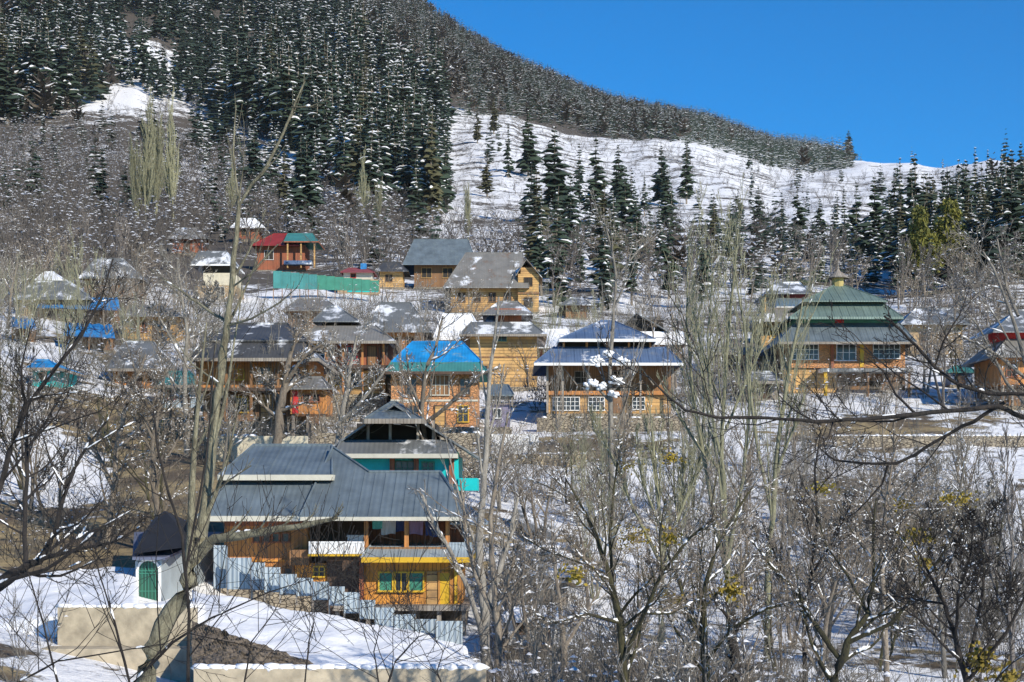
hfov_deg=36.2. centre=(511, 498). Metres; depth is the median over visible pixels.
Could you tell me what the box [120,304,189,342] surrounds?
barn
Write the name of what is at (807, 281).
bare tree
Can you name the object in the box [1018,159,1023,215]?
conifer
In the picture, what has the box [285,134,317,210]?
conifer
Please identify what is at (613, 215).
conifer
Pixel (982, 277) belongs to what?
bare tree
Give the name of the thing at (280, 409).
bare tree
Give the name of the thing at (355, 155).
conifer
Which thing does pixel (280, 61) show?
conifer
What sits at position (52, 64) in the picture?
conifer
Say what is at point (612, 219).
conifer
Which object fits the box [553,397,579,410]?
window
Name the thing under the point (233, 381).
bare tree
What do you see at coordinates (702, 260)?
conifer
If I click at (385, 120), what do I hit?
conifer
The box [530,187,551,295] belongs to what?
conifer
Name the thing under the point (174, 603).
bare tree
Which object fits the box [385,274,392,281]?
window
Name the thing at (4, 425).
bare tree
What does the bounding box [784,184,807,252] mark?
conifer
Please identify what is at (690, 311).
bare tree
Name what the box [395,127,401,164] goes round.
conifer
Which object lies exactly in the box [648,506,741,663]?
bare tree
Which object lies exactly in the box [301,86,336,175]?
conifer
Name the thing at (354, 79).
conifer
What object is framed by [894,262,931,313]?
bare tree
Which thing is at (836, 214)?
conifer
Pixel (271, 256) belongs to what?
window
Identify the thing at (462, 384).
window
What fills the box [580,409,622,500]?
bare tree
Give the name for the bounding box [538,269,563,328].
bare tree
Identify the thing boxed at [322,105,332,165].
conifer
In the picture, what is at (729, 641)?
bare tree
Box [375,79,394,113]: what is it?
conifer
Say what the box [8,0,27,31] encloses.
conifer
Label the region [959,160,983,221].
conifer
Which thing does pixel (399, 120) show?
conifer
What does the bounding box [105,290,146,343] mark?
bare tree
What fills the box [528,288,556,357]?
bare tree
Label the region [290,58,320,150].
conifer
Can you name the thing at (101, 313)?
tarpaulin shelter
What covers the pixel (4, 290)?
bare tree
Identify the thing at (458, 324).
snow roofed shed
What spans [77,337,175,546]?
bare tree
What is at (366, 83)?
conifer
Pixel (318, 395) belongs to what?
window
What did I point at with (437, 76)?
conifer
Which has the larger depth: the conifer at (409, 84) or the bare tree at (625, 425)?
the conifer at (409, 84)
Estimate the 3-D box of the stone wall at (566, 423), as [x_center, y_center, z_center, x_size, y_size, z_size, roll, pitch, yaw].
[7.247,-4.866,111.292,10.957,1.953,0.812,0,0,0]
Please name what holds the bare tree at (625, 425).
on the ground
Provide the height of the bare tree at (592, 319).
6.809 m
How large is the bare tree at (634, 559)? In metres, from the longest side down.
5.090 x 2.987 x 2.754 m
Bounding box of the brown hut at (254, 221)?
[231,218,269,241]
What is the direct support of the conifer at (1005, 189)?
on the ground
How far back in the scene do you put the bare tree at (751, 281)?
209.59 m
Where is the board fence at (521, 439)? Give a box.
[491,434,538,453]
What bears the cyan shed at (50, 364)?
on the ground
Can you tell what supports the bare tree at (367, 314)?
on the ground
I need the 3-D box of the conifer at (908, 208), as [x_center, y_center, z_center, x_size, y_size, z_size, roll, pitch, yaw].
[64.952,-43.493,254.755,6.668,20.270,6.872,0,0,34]
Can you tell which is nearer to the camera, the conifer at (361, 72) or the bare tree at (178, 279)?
the bare tree at (178, 279)
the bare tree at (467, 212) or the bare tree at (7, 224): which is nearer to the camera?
the bare tree at (7, 224)
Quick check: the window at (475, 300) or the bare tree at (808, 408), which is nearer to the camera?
the bare tree at (808, 408)
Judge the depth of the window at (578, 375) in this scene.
117.17 m
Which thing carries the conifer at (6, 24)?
on the ground
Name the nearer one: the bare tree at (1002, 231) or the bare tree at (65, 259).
the bare tree at (65, 259)
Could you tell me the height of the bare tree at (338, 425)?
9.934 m
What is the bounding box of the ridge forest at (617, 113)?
[226,0,861,172]
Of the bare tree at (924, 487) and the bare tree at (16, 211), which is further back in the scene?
the bare tree at (16, 211)
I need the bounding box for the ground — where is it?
[0,0,1023,681]
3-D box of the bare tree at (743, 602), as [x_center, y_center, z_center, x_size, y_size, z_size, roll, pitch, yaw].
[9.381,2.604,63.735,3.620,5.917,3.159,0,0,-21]
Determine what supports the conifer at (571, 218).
on the ground
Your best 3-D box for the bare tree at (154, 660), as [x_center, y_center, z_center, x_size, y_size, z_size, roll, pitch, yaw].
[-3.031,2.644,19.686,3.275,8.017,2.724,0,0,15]
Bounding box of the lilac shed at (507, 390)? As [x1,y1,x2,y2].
[489,384,514,444]
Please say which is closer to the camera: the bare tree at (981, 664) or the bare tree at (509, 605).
the bare tree at (981, 664)
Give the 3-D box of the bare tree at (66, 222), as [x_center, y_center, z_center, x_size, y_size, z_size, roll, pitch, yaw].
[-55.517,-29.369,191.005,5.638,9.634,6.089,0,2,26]
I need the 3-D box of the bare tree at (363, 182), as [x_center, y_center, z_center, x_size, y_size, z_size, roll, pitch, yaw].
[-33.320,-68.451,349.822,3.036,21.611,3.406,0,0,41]
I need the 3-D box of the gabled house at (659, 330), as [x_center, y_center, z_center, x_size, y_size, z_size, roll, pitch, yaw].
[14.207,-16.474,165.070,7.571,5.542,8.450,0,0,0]
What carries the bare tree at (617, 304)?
on the ground
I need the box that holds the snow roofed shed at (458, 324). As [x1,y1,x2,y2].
[434,313,476,340]
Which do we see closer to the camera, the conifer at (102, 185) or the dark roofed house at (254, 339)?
the dark roofed house at (254, 339)
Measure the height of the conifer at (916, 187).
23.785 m
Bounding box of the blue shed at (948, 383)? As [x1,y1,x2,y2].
[938,365,973,387]
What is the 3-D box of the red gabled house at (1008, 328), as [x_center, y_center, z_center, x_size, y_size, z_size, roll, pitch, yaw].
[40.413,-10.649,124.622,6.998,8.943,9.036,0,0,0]
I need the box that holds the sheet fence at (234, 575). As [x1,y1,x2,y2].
[213,545,462,644]
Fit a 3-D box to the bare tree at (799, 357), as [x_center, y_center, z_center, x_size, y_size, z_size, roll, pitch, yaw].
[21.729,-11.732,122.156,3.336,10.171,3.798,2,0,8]
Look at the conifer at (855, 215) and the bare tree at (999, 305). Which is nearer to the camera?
the bare tree at (999, 305)
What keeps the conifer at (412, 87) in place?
on the ground
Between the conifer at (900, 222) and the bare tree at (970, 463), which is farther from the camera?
the conifer at (900, 222)
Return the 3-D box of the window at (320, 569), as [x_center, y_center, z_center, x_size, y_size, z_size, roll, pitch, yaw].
[-7.451,2.841,60.435,0.531,0.444,0.130,0,0,0]
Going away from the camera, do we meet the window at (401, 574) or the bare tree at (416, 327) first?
the window at (401, 574)
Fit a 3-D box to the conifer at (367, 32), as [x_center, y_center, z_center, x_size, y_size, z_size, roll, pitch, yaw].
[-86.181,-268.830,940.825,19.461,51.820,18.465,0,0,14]
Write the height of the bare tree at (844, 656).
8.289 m
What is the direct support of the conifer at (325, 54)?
on the ground
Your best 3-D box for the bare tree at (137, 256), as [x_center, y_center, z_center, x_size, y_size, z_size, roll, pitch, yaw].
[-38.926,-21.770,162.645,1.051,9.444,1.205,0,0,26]
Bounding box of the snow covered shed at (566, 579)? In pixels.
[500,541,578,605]
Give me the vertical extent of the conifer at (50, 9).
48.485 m
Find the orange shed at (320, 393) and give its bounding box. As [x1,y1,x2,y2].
[288,376,339,439]
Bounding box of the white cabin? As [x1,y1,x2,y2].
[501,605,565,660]
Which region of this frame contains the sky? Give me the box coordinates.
[427,0,1023,167]
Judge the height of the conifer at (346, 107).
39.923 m
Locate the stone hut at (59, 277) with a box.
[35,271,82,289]
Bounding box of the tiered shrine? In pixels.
[759,263,916,396]
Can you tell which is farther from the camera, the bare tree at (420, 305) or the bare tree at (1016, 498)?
the bare tree at (420, 305)
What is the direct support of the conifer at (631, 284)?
on the ground
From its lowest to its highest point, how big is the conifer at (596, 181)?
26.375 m
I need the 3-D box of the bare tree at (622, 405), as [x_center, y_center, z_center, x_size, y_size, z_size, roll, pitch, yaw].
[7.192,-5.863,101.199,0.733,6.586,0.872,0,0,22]
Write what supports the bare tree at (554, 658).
on the ground
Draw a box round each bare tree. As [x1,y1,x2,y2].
[0,204,34,273]
[0,207,13,249]
[0,212,12,258]
[0,212,31,263]
[0,221,15,281]
[0,231,188,594]
[0,240,37,334]
[0,245,22,302]
[0,263,10,313]
[0,275,7,303]
[0,289,32,362]
[0,309,47,438]
[0,331,43,451]
[0,350,89,562]
[0,362,63,489]
[0,363,61,513]
[0,481,152,681]
[1,252,60,317]
[6,250,52,344]
[15,220,35,279]
[15,471,267,681]
[17,394,101,527]
[18,239,62,284]
[18,459,313,681]
[19,224,74,272]
[23,263,66,332]
[24,220,88,278]
[38,197,55,264]
[40,250,81,364]
[55,224,106,293]
[62,238,67,280]
[65,323,301,681]
[66,356,136,466]
[68,261,98,347]
[76,207,92,274]
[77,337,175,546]
[84,250,111,297]
[91,273,152,354]
[96,248,135,297]
[98,362,198,517]
[99,264,138,318]
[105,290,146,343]
[111,257,136,307]
[113,212,130,257]
[114,286,155,340]
[117,349,204,514]
[118,388,373,681]
[123,234,162,271]
[127,132,143,218]
[130,239,163,303]
[131,244,142,303]
[133,85,156,232]
[133,272,180,342]
[135,269,190,317]
[136,68,343,681]
[144,338,178,428]
[146,240,246,455]
[150,109,164,214]
[159,348,202,440]
[161,85,180,220]
[163,354,210,464]
[167,244,217,348]
[167,255,187,310]
[171,252,181,308]
[173,298,221,369]
[174,269,237,347]
[176,307,242,370]
[182,486,396,681]
[188,292,246,331]
[202,380,271,467]
[203,346,253,423]
[219,506,528,681]
[222,477,432,681]
[225,149,236,224]
[240,310,332,443]
[249,291,286,322]
[250,310,284,435]
[255,282,261,321]
[267,293,317,335]
[274,300,317,331]
[296,380,344,434]
[302,283,311,331]
[304,321,355,420]
[315,283,323,314]
[320,307,393,443]
[325,315,337,384]
[329,213,355,267]
[333,531,491,681]
[339,344,351,431]
[341,292,359,316]
[341,296,372,324]
[346,305,383,330]
[355,144,371,232]
[356,220,371,264]
[358,540,565,681]
[366,285,505,448]
[368,266,398,308]
[373,177,382,235]
[377,311,387,406]
[378,260,415,301]
[390,316,413,407]
[394,306,435,342]
[397,272,443,317]
[407,389,595,681]
[409,278,431,340]
[414,259,519,681]
[428,277,464,312]
[444,482,571,666]
[457,266,487,318]
[462,424,524,508]
[463,184,471,239]
[469,377,513,452]
[476,546,574,649]
[480,420,561,539]
[497,423,738,681]
[508,336,542,385]
[508,476,628,681]
[509,445,578,541]
[518,543,548,681]
[521,294,547,315]
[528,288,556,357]
[531,411,598,504]
[537,219,558,280]
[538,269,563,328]
[543,564,566,681]
[545,238,582,306]
[547,344,578,443]
[553,415,613,521]
[556,485,608,611]
[559,289,602,330]
[567,455,629,599]
[569,222,585,277]
[572,555,678,681]
[577,358,597,437]
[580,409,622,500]
[581,313,607,324]
[583,188,662,588]
[583,344,643,449]
[587,384,710,652]
[589,222,628,257]
[594,388,637,496]
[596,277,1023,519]
[599,282,605,319]
[602,256,626,318]
[603,510,678,628]
[615,294,639,328]
[616,223,655,277]
[617,593,750,681]
[618,365,628,450]
[621,355,633,431]
[625,439,818,681]
[631,277,647,316]
[631,287,655,313]
[632,225,672,284]
[632,421,713,535]
[639,259,657,319]
[640,487,749,640]
[643,293,679,346]
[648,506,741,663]
[651,265,662,319]
[656,173,785,676]
[657,304,696,386]
[660,325,674,469]
[663,278,689,330]
[663,372,740,456]
[663,386,707,477]
[666,413,720,519]
[666,602,799,681]
[668,461,778,608]
[669,306,696,376]
[677,262,696,323]
[678,475,694,582]
[683,222,705,281]
[684,288,694,349]
[685,276,719,333]
[688,265,700,328]
[690,262,724,315]
[694,334,707,440]
[702,305,725,353]
[702,584,767,681]
[706,405,735,553]
[706,497,784,628]
[707,332,742,467]
[707,374,778,533]
[710,461,767,588]
[717,306,750,377]
[730,540,802,671]
[732,289,743,369]
[736,238,839,660]
[739,260,757,310]
[740,414,756,511]
[741,447,975,681]
[743,405,871,681]
[751,284,782,313]
[751,304,768,335]
[752,264,768,311]
[752,512,835,647]
[755,462,895,660]
[757,450,834,581]
[767,380,821,476]
[770,284,812,407]
[770,519,799,681]
[771,247,816,281]
[776,422,811,590]
[776,629,881,681]
[777,220,835,277]
[777,268,819,298]
[777,459,839,557]
[777,487,878,681]
[788,396,821,491]
[794,428,984,681]
[800,465,877,591]
[802,421,1014,677]
[805,235,822,296]
[809,453,827,617]
[821,416,863,482]
[825,226,849,286]
[827,224,843,272]
[831,525,927,670]
[834,245,874,288]
[835,461,906,569]
[858,454,956,641]
[859,512,954,616]
[863,477,943,567]
[863,495,1023,681]
[867,465,906,518]
[869,369,912,471]
[888,261,905,309]
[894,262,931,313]
[895,234,912,304]
[895,292,965,408]
[901,457,955,554]
[906,246,941,306]
[906,301,957,392]
[908,394,922,480]
[914,243,932,306]
[920,450,1023,639]
[923,282,956,307]
[923,457,936,517]
[925,388,978,480]
[926,229,995,304]
[926,456,1020,544]
[933,277,957,307]
[934,311,978,390]
[936,258,978,349]
[937,369,984,470]
[941,434,996,496]
[943,214,1023,413]
[945,413,998,488]
[947,263,1000,345]
[953,257,962,308]
[955,243,991,306]
[955,276,984,337]
[956,313,1006,362]
[957,598,989,681]
[964,268,1020,325]
[966,249,992,313]
[975,263,1007,309]
[975,418,1023,681]
[983,246,1023,311]
[983,461,1023,543]
[987,218,1023,298]
[987,258,1023,308]
[991,268,1004,322]
[1000,271,1023,317]
[1002,237,1023,294]
[1018,503,1023,618]
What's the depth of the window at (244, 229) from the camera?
329.90 m
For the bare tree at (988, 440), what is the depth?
91.10 m
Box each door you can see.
[292,391,297,412]
[860,344,863,366]
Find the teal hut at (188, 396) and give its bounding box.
[155,371,202,410]
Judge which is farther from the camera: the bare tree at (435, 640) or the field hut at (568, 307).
the field hut at (568, 307)
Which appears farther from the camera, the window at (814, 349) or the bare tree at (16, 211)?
the bare tree at (16, 211)
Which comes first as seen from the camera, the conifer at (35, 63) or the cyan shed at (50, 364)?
the cyan shed at (50, 364)
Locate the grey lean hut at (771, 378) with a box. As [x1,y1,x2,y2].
[727,371,782,401]
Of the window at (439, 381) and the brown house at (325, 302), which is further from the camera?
the brown house at (325, 302)
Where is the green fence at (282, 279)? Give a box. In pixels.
[273,270,378,300]
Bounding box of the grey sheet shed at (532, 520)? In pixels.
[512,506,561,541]
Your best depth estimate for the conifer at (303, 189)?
347.53 m
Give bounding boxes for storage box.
[347,535,363,545]
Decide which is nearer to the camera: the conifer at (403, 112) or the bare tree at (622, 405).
the bare tree at (622, 405)
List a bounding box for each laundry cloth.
[372,521,382,528]
[381,521,395,534]
[396,521,403,531]
[409,521,422,534]
[425,521,436,536]
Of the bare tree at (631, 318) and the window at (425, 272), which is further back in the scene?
the window at (425, 272)
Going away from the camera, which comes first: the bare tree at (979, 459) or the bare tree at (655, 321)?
the bare tree at (979, 459)
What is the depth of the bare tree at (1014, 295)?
160.07 m
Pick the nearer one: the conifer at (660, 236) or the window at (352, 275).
the window at (352, 275)
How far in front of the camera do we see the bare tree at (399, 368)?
98.42 m
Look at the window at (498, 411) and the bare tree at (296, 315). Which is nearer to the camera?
the window at (498, 411)
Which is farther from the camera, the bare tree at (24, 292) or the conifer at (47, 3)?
the conifer at (47, 3)
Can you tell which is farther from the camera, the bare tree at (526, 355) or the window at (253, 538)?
the bare tree at (526, 355)
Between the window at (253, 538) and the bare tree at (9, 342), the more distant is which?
the bare tree at (9, 342)
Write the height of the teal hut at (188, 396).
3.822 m
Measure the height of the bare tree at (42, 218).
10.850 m
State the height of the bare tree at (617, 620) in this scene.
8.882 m
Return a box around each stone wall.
[216,434,307,461]
[316,431,479,477]
[489,452,586,466]
[537,416,689,431]
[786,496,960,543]
[832,434,1023,447]
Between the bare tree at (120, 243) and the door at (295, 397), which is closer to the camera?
the door at (295, 397)
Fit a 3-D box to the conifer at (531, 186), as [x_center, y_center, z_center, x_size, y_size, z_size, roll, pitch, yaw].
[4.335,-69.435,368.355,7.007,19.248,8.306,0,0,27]
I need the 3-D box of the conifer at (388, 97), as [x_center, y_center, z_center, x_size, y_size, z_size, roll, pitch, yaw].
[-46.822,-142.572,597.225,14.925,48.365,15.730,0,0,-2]
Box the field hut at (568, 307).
[559,297,592,319]
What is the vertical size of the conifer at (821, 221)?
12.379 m
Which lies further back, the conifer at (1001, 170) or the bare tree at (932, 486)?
the conifer at (1001, 170)
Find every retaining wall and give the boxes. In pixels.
[41,646,193,681]
[55,603,199,645]
[191,662,489,681]
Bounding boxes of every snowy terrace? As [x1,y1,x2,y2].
[0,567,137,637]
[143,599,204,618]
[192,590,474,664]
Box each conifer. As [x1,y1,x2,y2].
[0,4,9,45]
[0,25,7,58]
[0,32,28,125]
[1,14,13,53]
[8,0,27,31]
[8,14,26,64]
[9,32,15,74]
[10,0,32,40]
[12,36,29,107]
[14,36,24,78]
[15,17,55,118]
[16,11,27,42]
[20,17,36,63]
[37,21,43,51]
[40,11,54,58]
[41,0,53,27]
[41,0,55,31]
[42,22,62,91]
[44,40,57,111]
[49,8,64,45]
[51,0,64,33]
[51,21,71,104]
[52,19,65,101]
[56,21,82,108]
[70,14,90,88]
[83,25,105,101]
[90,148,115,224]
[133,9,156,85]
[210,33,228,110]
[221,44,246,123]
[222,37,245,119]
[224,5,250,66]
[225,37,258,126]
[235,2,252,59]
[238,126,270,202]
[250,24,275,117]
[250,41,267,121]
[251,36,272,73]
[256,49,280,139]
[261,53,280,134]
[265,10,277,56]
[266,24,275,65]
[266,36,304,151]
[268,8,287,52]
[273,31,287,66]
[273,42,286,86]
[273,150,291,227]
[278,40,285,80]
[282,138,325,233]
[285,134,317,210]
[287,46,295,86]
[290,51,307,114]
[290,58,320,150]
[292,18,313,70]
[296,22,318,93]
[297,27,313,73]
[299,45,322,123]
[300,90,319,170]
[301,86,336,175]
[303,68,319,122]
[309,127,323,211]
[312,46,320,80]
[313,51,325,96]
[318,41,329,90]
[319,27,330,71]
[319,52,342,126]
[319,83,334,138]
[320,71,330,122]
[322,45,330,74]
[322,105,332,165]
[327,110,343,187]
[328,89,337,136]
[328,89,350,187]
[330,93,350,165]
[332,47,343,103]
[332,70,340,127]
[332,118,352,192]
[333,0,347,43]
[334,41,343,89]
[336,14,342,65]
[338,76,357,134]
[340,46,361,86]
[341,79,347,113]
[342,9,355,50]
[342,11,357,68]
[342,52,355,95]
[342,87,363,183]
[343,59,351,103]
[344,1,369,66]
[344,64,358,112]
[345,108,368,207]
[346,3,363,57]
[347,87,366,140]
[349,77,383,172]
[350,62,369,113]
[351,23,362,71]
[355,108,387,221]
[356,57,365,90]
[357,75,369,124]
[359,97,400,219]
[360,2,369,41]
[360,60,374,107]
[361,42,372,77]
[362,9,377,64]
[362,64,382,109]
[363,69,374,113]
[368,74,377,110]
[372,140,387,211]
[374,22,392,82]
[375,75,383,102]
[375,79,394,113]
[375,100,395,195]
[376,17,396,75]
[377,18,395,80]
[378,60,400,126]
[382,104,395,152]
[383,101,395,152]
[386,64,400,94]
[386,115,401,215]
[389,61,399,114]
[389,73,396,100]
[391,119,414,219]
[392,88,425,216]
[393,53,415,126]
[394,83,402,125]
[394,104,404,140]
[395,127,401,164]
[399,110,407,148]
[400,28,418,86]
[400,40,426,86]
[400,106,410,142]
[403,95,415,135]
[404,159,430,251]
[405,67,413,101]
[406,86,419,124]
[407,94,417,146]
[409,66,436,147]
[409,110,441,218]
[410,147,427,211]
[413,97,426,142]
[414,103,422,137]
[415,102,429,137]
[415,108,456,214]
[420,29,433,97]
[422,103,443,223]
[422,116,446,185]
[427,42,445,104]
[429,34,445,86]
[436,92,452,136]
[437,45,452,107]
[440,132,454,209]
[472,107,483,142]
[475,153,494,196]
[487,96,501,133]
[503,124,514,177]
[514,110,543,176]
[515,162,538,235]
[522,169,552,270]
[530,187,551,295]
[539,127,580,222]
[539,187,572,304]
[551,203,567,272]
[561,172,586,256]
[571,236,587,286]
[572,143,585,198]
[579,136,611,220]
[586,182,625,279]
[589,219,620,310]
[606,144,628,211]
[608,194,624,252]
[610,199,624,273]
[614,166,640,248]
[622,227,640,305]
[623,192,648,272]
[628,167,641,229]
[640,170,648,215]
[649,145,671,201]
[651,200,667,285]
[653,169,685,244]
[657,217,682,298]
[663,188,680,249]
[676,141,697,203]
[684,229,713,305]
[707,196,718,244]
[731,188,744,226]
[746,186,768,237]
[771,193,788,246]
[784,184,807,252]
[808,199,829,246]
[832,190,840,250]
[835,185,855,267]
[841,130,857,160]
[846,182,864,257]
[854,176,887,265]
[879,189,896,269]
[880,168,905,244]
[885,169,925,279]
[887,158,908,237]
[888,195,908,270]
[890,154,931,273]
[890,221,906,298]
[899,197,926,292]
[904,204,945,294]
[916,173,933,279]
[919,174,924,191]
[922,173,936,280]
[925,183,943,281]
[929,170,966,275]
[929,205,944,286]
[930,195,968,288]
[935,191,947,283]
[937,170,963,274]
[937,175,946,213]
[942,192,971,276]
[954,160,961,192]
[954,173,968,222]
[955,163,970,189]
[955,181,965,222]
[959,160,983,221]
[959,168,970,202]
[963,188,975,231]
[964,196,987,280]
[965,196,979,266]
[969,147,978,206]
[970,195,992,282]
[972,162,994,234]
[974,190,987,232]
[977,179,989,218]
[981,168,1023,283]
[984,150,993,215]
[987,175,1006,249]
[989,168,1000,217]
[990,149,1008,214]
[990,159,1012,245]
[992,150,1023,220]
[1014,182,1023,252]
[1015,143,1023,193]
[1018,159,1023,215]
[1018,166,1023,223]
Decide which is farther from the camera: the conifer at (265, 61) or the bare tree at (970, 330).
the conifer at (265, 61)
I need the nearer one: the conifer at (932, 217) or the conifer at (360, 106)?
the conifer at (932, 217)
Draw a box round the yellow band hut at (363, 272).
[337,263,379,295]
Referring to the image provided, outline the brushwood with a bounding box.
[0,261,1023,681]
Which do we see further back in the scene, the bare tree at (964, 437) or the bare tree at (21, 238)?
the bare tree at (21, 238)
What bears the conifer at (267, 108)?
on the ground
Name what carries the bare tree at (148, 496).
on the ground
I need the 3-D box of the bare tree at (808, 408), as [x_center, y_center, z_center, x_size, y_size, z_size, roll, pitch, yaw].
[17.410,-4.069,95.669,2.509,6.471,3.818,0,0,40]
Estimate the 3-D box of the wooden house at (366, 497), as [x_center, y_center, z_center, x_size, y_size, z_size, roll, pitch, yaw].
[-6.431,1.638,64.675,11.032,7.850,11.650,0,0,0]
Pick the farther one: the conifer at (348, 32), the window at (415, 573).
the conifer at (348, 32)
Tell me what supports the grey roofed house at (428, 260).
on the ground
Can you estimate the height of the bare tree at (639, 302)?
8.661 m
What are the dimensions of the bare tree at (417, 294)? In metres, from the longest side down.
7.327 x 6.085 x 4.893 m
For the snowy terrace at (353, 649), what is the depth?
45.49 m
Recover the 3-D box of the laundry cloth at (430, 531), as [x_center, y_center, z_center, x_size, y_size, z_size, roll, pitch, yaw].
[-3.150,1.211,61.207,0.480,0.622,0.154,0,0,0]
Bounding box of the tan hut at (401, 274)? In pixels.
[374,262,410,289]
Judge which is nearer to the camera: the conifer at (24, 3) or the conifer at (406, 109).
the conifer at (406, 109)
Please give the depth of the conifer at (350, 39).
878.27 m
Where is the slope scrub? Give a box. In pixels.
[0,10,1011,308]
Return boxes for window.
[141,322,147,331]
[230,369,244,379]
[236,396,248,412]
[241,228,249,235]
[251,536,260,542]
[258,367,270,381]
[261,534,270,542]
[264,250,273,259]
[271,532,279,542]
[280,532,289,542]
[283,567,293,573]
[301,394,310,401]
[311,394,319,401]
[312,566,324,577]
[318,348,324,359]
[330,373,339,385]
[347,346,357,360]
[350,273,355,277]
[350,373,360,385]
[377,571,393,591]
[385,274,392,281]
[393,571,407,591]
[395,460,413,469]
[406,338,413,345]
[406,378,416,395]
[408,571,424,591]
[409,405,418,414]
[421,268,431,277]
[421,461,434,469]
[430,375,449,395]
[443,268,452,277]
[457,405,468,421]
[458,292,465,301]
[459,378,470,395]
[473,292,480,301]
[488,292,495,301]
[493,408,501,418]
[496,336,506,340]
[504,292,511,300]
[524,277,532,285]
[524,297,532,306]
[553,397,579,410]
[574,371,587,383]
[588,397,604,410]
[613,371,625,383]
[632,397,645,409]
[770,327,777,337]
[791,344,818,359]
[836,344,856,360]
[869,380,880,389]
[873,344,900,358]
[1006,363,1017,376]
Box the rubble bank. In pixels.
[191,621,312,664]
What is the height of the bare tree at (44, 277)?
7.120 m
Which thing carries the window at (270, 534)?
in the wooden house at (366, 497)
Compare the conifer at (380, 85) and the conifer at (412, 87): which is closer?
the conifer at (412, 87)
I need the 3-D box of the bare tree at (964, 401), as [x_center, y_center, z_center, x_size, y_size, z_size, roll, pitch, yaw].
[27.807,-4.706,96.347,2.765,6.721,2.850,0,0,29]
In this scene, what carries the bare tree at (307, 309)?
on the ground
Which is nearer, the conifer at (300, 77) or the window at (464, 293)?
the window at (464, 293)
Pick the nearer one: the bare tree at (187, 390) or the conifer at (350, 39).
the bare tree at (187, 390)
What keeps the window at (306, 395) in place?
in the orange shed at (320, 393)
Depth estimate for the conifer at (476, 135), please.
768.63 m
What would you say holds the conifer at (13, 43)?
on the ground
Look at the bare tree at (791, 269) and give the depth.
210.91 m
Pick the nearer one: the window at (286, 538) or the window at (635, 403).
the window at (286, 538)
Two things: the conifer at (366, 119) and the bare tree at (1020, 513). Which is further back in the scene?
the conifer at (366, 119)
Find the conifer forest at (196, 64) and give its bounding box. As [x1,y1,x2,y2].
[0,0,1023,294]
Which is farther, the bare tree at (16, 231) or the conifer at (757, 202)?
the conifer at (757, 202)
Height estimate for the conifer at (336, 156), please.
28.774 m
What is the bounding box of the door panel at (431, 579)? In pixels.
[427,571,436,603]
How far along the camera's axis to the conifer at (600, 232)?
235.07 m
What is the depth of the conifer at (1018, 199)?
268.71 m
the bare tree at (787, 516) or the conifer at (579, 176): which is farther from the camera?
the conifer at (579, 176)
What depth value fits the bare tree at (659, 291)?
173.96 m
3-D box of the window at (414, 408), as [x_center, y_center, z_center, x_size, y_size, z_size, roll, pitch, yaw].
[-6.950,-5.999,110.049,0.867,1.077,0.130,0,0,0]
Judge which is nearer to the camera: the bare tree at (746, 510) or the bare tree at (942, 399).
the bare tree at (746, 510)
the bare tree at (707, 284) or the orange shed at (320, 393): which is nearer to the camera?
the orange shed at (320, 393)
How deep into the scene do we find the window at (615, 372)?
117.14 m
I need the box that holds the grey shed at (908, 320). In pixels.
[897,308,970,357]
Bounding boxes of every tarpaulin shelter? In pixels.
[10,317,35,341]
[38,297,120,327]
[63,322,114,352]
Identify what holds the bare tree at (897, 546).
on the ground
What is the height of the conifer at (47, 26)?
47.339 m
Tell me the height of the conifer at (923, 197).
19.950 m
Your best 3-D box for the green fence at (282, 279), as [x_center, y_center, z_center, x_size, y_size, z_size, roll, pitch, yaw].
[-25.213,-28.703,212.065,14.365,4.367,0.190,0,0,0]
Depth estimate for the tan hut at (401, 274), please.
233.46 m
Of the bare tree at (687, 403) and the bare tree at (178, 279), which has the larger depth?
the bare tree at (178, 279)
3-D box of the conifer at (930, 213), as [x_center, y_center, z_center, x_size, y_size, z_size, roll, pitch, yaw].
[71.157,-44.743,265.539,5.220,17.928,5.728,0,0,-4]
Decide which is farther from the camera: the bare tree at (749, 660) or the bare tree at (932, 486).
the bare tree at (932, 486)
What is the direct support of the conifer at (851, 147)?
on the ground
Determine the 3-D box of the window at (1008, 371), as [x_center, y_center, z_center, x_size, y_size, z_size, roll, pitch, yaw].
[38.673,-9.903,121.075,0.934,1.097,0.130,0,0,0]
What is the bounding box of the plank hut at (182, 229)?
[168,227,214,255]
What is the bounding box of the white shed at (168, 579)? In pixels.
[132,511,222,600]
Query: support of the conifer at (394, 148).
on the ground
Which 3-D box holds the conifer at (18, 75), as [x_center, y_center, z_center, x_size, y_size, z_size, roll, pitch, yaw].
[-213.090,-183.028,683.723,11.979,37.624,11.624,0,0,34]
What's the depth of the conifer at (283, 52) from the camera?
698.53 m
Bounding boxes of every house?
[14,281,95,322]
[79,258,153,299]
[105,341,181,391]
[188,323,338,443]
[191,251,244,302]
[197,444,488,635]
[252,233,324,270]
[282,298,333,328]
[304,305,401,421]
[333,401,488,501]
[363,302,432,356]
[385,341,487,432]
[403,239,472,288]
[443,252,542,314]
[459,301,546,391]
[532,320,682,417]
[537,329,569,358]
[624,312,686,358]
[740,282,810,370]
[962,309,1023,410]
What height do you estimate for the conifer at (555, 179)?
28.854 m
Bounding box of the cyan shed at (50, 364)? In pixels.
[26,359,90,390]
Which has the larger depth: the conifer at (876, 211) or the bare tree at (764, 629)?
the conifer at (876, 211)
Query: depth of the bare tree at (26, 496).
59.95 m

